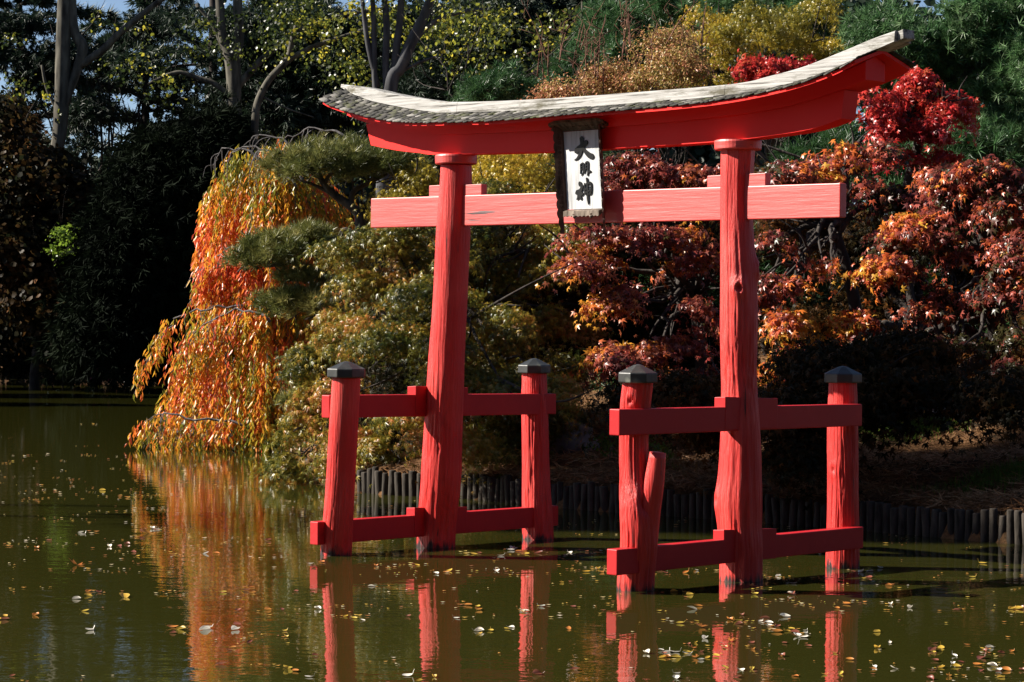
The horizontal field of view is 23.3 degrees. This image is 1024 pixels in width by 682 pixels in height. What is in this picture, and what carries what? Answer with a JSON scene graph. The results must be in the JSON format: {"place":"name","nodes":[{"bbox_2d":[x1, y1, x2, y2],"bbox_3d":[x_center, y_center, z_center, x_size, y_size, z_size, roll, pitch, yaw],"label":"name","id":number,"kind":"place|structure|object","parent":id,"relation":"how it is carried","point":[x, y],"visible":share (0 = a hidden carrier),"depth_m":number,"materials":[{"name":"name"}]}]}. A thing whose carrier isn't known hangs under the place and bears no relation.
{"place":"outdoors","nodes":[
{"label":"outdoors","id":0,"kind":"place"},
{"bbox_2d":[189,0,339,350],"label":"tree","id":1,"kind":"object","parent":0,"point":[254,3],"visible":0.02,"depth_m":120.95,"materials":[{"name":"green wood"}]},
{"bbox_2d":[291,176,618,500],"bbox_3d":[-0.984,-0.215,42.543,6.001,5.683,8.276,1,1,0],"label":"japanese maple","id":2,"kind":"object","parent":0,"point":[500,340],"visible":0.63,"depth_m":42.98,"materials":[{"name":"green plant"}]},
{"bbox_2d":[0,0,944,292],"label":"sky","id":3,"kind":"structure","parent":0,"point":[119,4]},
{"bbox_2d":[0,377,1023,681],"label":"pond water","id":4,"kind":"structure","parent":0,"point":[132,637],"depth_m":27.08,"materials":[{"name":"green liquid"}]},
{"bbox_2d":[119,593,129,597],"bbox_3d":[-4.122,2.704,26.399,0.112,0.039,0.183,6,16,-17],"label":"floating leaf","id":5,"kind":"object","parent":4,"relation":"on","point":[123,595],"visible":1,"depth_m":26.43,"materials":[{"name":"yellow plant"}]},
{"bbox_2d":[199,625,209,629],"bbox_3d":[-2.946,2.739,23.698,0.127,0.038,0.080,1,1,4],"label":"floating leaf","id":6,"kind":"object","parent":4,"relation":"on","point":[204,627],"visible":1,"depth_m":23.69,"materials":[{"name":"white plant"}]},
{"bbox_2d":[4,423,1023,680],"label":"leaf litter","id":7,"kind":"object","parent":4,"relation":"on","point":[470,565],"visible":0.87,"depth_m":29.06,"materials":[{"name":"yellow plant"}]},
{"bbox_2d":[532,669,544,673],"bbox_3d":[0.223,2.795,20.938,0.113,0.030,0.060,6,21,-26],"label":"floating leaf","id":8,"kind":"object","parent":4,"relation":"on","point":[536,671],"visible":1,"depth_m":20.95,"materials":[{"name":"brown plant"}]},
{"bbox_2d":[987,662,997,665],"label":"floating leaf","id":9,"kind":"object","parent":4,"relation":"on","point":[992,663],"visible":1,"depth_m":21.67,"materials":[{"name":"white plant"}]},
{"bbox_2d":[1001,666,1010,670],"bbox_3d":[4.276,2.831,21.426,0.114,0.021,0.068,11,20,35],"label":"floating leaf","id":10,"kind":"object","parent":4,"relation":"on","point":[1006,668],"visible":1,"depth_m":21.45,"materials":[{"name":"orange plant"}]},
{"bbox_2d":[0,299,1023,543],"bbox_3d":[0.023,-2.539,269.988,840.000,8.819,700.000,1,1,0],"label":"ground","id":11,"kind":"structure","parent":0,"point":[384,467],"depth_m":38.60,"materials":[{"name":"brown soil"}]},
{"bbox_2d":[0,85,103,387],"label":"shaded maple","id":12,"kind":"object","parent":11,"relation":"on","point":[31,178],"visible":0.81,"depth_m":98.56,"materials":[{"name":"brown plant"}]},
{"bbox_2d":[32,192,80,388],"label":"lime sapling","id":13,"kind":"object","parent":11,"relation":"on","point":[62,230],"visible":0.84,"depth_m":96.81,"materials":[{"name":"green plant"}]},
{"bbox_2d":[0,0,125,378],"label":"cedar","id":14,"kind":"object","parent":11,"relation":"on","point":[83,13],"visible":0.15,"depth_m":115.69,"materials":[{"name":"green plant"}]},
{"bbox_2d":[0,0,193,328],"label":"beech","id":15,"kind":"object","parent":11,"relation":"on","point":[65,81],"visible":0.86,"depth_m":105.66,"materials":[{"name":"green plant"}]},
{"bbox_2d":[0,1,204,380],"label":"hemlock","id":16,"kind":"object","parent":11,"relation":"on","point":[23,58],"visible":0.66,"depth_m":111.96,"materials":[{"name":"green plant"}]},
{"bbox_2d":[0,289,207,383],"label":"dark understory","id":17,"kind":"object","parent":11,"relation":"on","point":[9,369],"visible":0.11,"depth_m":110.69,"materials":[{"name":"green plant"}]},
{"bbox_2d":[49,0,207,134],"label":"cedar","id":18,"kind":"object","parent":11,"relation":"on","point":[107,27],"visible":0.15,"depth_m":119.34,"materials":[{"name":"green plant"}]},
{"bbox_2d":[24,87,294,392],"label":"yew","id":19,"kind":"object","parent":11,"relation":"on","point":[131,259],"visible":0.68,"depth_m":96.27,"materials":[{"name":"green plant"}]},
{"bbox_2d":[105,0,271,108],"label":"dark trunk tree","id":20,"kind":"object","parent":11,"relation":"on","point":[179,55],"visible":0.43,"depth_m":108.74,"materials":[{"name":"green plant"}]},
{"bbox_2d":[124,127,357,452],"bbox_3d":[-5.954,-0.928,56.969,5.414,7.882,5.460,1,1,0],"label":"weeping cherry","id":21,"kind":"object","parent":11,"relation":"on","point":[273,202],"visible":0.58,"depth_m":55.55,"materials":[{"name":"orange plant"}]},
{"bbox_2d":[224,102,288,361],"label":"woodland tree","id":22,"kind":"object","parent":11,"relation":"on","point":[273,139],"depth_m":111.77,"materials":[{"name":"green plant"}]},
{"bbox_2d":[148,0,381,114],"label":"beech","id":23,"kind":"object","parent":11,"relation":"on","point":[231,55],"visible":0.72,"depth_m":103.70,"materials":[{"name":"green plant"}]},
{"bbox_2d":[250,0,370,324],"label":"leaning tree","id":24,"kind":"object","parent":11,"relation":"on","point":[290,55],"visible":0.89,"depth_m":99.78,"materials":[{"name":"green plant"}]},
{"bbox_2d":[263,90,362,206],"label":"woodland tree","id":25,"kind":"object","parent":11,"relation":"on","point":[333,178],"visible":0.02,"depth_m":123.42,"materials":[{"name":"green plant"}]},
{"bbox_2d":[198,0,449,212],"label":"hemlock","id":26,"kind":"object","parent":11,"relation":"on","point":[285,88],"visible":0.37,"depth_m":106.47,"materials":[{"name":"green plant"}]},
{"bbox_2d":[217,129,436,408],"bbox_3d":[-3.659,-1.056,49.065,4.479,6.435,2.670,1,1,0],"label":"black pine","id":27,"kind":"object","parent":11,"relation":"on","point":[346,158],"visible":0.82,"depth_m":48.84,"materials":[{"name":"green plant"}]},
{"bbox_2d":[250,333,421,486],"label":"waterside maple","id":28,"kind":"object","parent":11,"relation":"on","point":[295,426],"visible":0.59,"depth_m":44.64,"materials":[{"name":"green plant"}]},
{"bbox_2d":[313,73,403,228],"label":"woodland tree","id":29,"kind":"object","parent":11,"relation":"on","point":[371,186],"visible":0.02,"depth_m":117.61,"materials":[{"name":"green plant"}]},
{"bbox_2d":[317,0,507,320],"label":"multi stem tree","id":30,"kind":"object","parent":11,"relation":"on","point":[395,71],"visible":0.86,"depth_m":84.87,"materials":[{"name":"green plant"}]},
{"bbox_2d":[381,0,449,196],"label":"woodland tree","id":31,"kind":"object","parent":11,"relation":"on","point":[406,84],"visible":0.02,"depth_m":110.63,"materials":[{"name":"green plant"}]},
{"bbox_2d":[346,152,555,304],"bbox_3d":[-0.974,-1.140,49.210,4.672,5.929,3.574,1,1,0],"label":"golden maple","id":32,"kind":"object","parent":11,"relation":"on","point":[505,166],"visible":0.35,"depth_m":48.51,"materials":[{"name":"yellow plant"}]},
{"bbox_2d":[304,174,613,463],"bbox_3d":[-1.007,-0.302,45.530,5.788,5.708,6.018,1,1,0],"label":"dark azalea","id":33,"kind":"object","parent":11,"relation":"on","point":[400,388],"visible":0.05,"depth_m":45.13,"materials":[{"name":"green plant"}]},
{"bbox_2d":[393,0,594,275],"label":"sprinkled maple","id":34,"kind":"object","parent":11,"relation":"on","point":[484,18],"visible":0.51,"depth_m":81.69,"materials":[{"name":"green plant"}]},
{"bbox_2d":[349,0,659,309],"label":"dark conifer","id":35,"kind":"object","parent":11,"relation":"on","point":[414,87],"visible":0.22,"depth_m":89.14,"materials":[{"name":"green plant"}]},
{"bbox_2d":[25,0,1023,324],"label":"distant trees","id":36,"kind":"object","parent":11,"relation":"on","point":[705,154],"depth_m":146.25,"materials":[{"name":"green plant"}]},
{"bbox_2d":[463,347,602,480],"bbox_3d":[0.258,1.232,42.048,3.102,2.259,2.252,0,1,-37],"label":"bush","id":37,"kind":"object","parent":11,"relation":"on","point":[565,360],"visible":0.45,"depth_m":41.75,"materials":[{"name":"green plant"}]},
{"bbox_2d":[444,0,638,101],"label":"bushy conifer","id":38,"kind":"object","parent":11,"relation":"on","point":[477,88],"visible":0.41,"depth_m":61.68,"materials":[{"name":"green plant"}]},
{"bbox_2d":[549,417,599,455],"bbox_3d":[1.040,1.679,42.222,0.912,0.765,0.831,1,1,0],"label":"boulder","id":39,"kind":"object","parent":11,"relation":"on","point":[559,443],"visible":0.36,"depth_m":41.88,"materials":[{"name":"grey stone"}]},
{"bbox_2d":[586,430,618,458],"bbox_3d":[1.563,1.674,40.658,0.624,0.528,0.648,0,1,-18],"label":"seedling","id":40,"kind":"object","parent":11,"relation":"on","point":[605,445],"visible":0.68,"depth_m":40.65,"materials":[{"name":"green plant"}]},
{"bbox_2d":[517,0,729,185],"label":"russet shrub","id":41,"kind":"object","parent":11,"relation":"on","point":[680,68],"visible":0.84,"depth_m":56.13,"materials":[{"name":"brown plant"}]},
{"bbox_2d":[535,148,720,390],"bbox_3d":[2.141,-0.799,42.690,3.525,5.326,4.470,1,1,0],"label":"orange maple","id":42,"kind":"object","parent":11,"relation":"on","point":[688,262],"visible":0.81,"depth_m":42.23,"materials":[{"name":"red plant"}]},
{"bbox_2d":[533,149,773,407],"bbox_3d":[2.460,-1.185,47.251,5.322,5.277,4.837,1,1,0],"label":"shade maple","id":43,"kind":"object","parent":11,"relation":"on","point":[629,331],"visible":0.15,"depth_m":46.17,"materials":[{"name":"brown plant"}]},
{"bbox_2d":[648,434,678,469],"bbox_3d":[2.333,1.774,39.605,0.697,0.576,0.636,1,1,0],"label":"seedling","id":44,"kind":"object","parent":11,"relation":"on","point":[658,449],"visible":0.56,"depth_m":39.56,"materials":[{"name":"green plant"}]},
{"bbox_2d":[357,467,1023,544],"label":"log retaining wall","id":45,"kind":"structure","parent":11,"relation":"on","point":[879,517],"depth_m":36.71,"materials":[{"name":"brown wood"}]},
{"bbox_2d":[389,370,1023,513],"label":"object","id":46,"kind":"object","parent":11,"relation":"on","point":[564,456],"visible":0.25,"depth_m":38.08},
{"bbox_2d":[568,0,850,349],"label":"tree","id":47,"kind":"object","parent":11,"relation":"on","point":[611,39],"visible":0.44,"depth_m":62.45,"materials":[{"name":"green plant"}]},
{"bbox_2d":[641,0,852,354],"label":"golden shrub","id":48,"kind":"object","parent":11,"relation":"on","point":[726,34],"visible":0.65,"depth_m":58.50,"materials":[{"name":"yellow plant"}]},
{"bbox_2d":[523,116,1023,391],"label":"tree","id":49,"kind":"object","parent":11,"relation":"on","point":[987,138],"visible":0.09,"depth_m":53.60,"materials":[{"name":"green plant"}]},
{"bbox_2d":[574,317,1023,511],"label":"bush","id":50,"kind":"object","parent":11,"relation":"on","point":[898,369],"visible":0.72,"depth_m":36.33,"materials":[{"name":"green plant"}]},
{"bbox_2d":[754,122,941,389],"bbox_3d":[5.416,-1.178,42.606,4.757,5.342,3.694,0,1,-38],"label":"tree","id":51,"kind":"object","parent":11,"relation":"on","point":[829,166],"visible":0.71,"depth_m":42.41,"materials":[{"name":"orange plant"}]},
{"bbox_2d":[728,48,983,301],"bbox_3d":[6.661,-2.648,49.521,5.464,6.700,2.856,1,1,30],"label":"scarlet maple","id":52,"kind":"object","parent":11,"relation":"on","point":[930,125],"visible":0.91,"depth_m":48.57,"materials":[{"name":"red plant"}]},
{"bbox_2d":[753,140,1023,418],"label":"shadowed maple","id":53,"kind":"object","parent":11,"relation":"on","point":[855,232],"visible":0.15,"depth_m":45.96,"materials":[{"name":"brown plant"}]},
{"bbox_2d":[817,0,1023,317],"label":"white pine","id":54,"kind":"object","parent":11,"relation":"on","point":[964,36],"visible":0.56,"depth_m":55.78,"materials":[{"name":"green plant"}]},
{"bbox_2d":[829,154,1023,393],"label":"orange sprayed maple","id":55,"kind":"object","parent":11,"relation":"on","point":[994,260],"visible":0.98,"depth_m":40.80,"materials":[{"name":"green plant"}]},
{"bbox_2d":[859,414,1023,496],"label":"grass","id":56,"kind":"structure","parent":11,"relation":"on","point":[1015,469],"depth_m":36.34,"materials":[{"name":"plant"}]},
{"bbox_2d":[310,29,915,591],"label":"torii gate","id":57,"kind":"structure","parent":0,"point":[736,125],"depth_m":29.84,"materials":[{"name":"red paint"}]},
{"bbox_2d":[548,118,607,233],"bbox_3d":[0.820,-2.013,30.362,0.163,1.393,0.972,0,1,-43],"label":"shrine plaque","id":58,"kind":"object","parent":57,"relation":"attached to","point":[578,166],"visible":1,"depth_m":30.39,"materials":[{"name":"white wood"}]}
]}

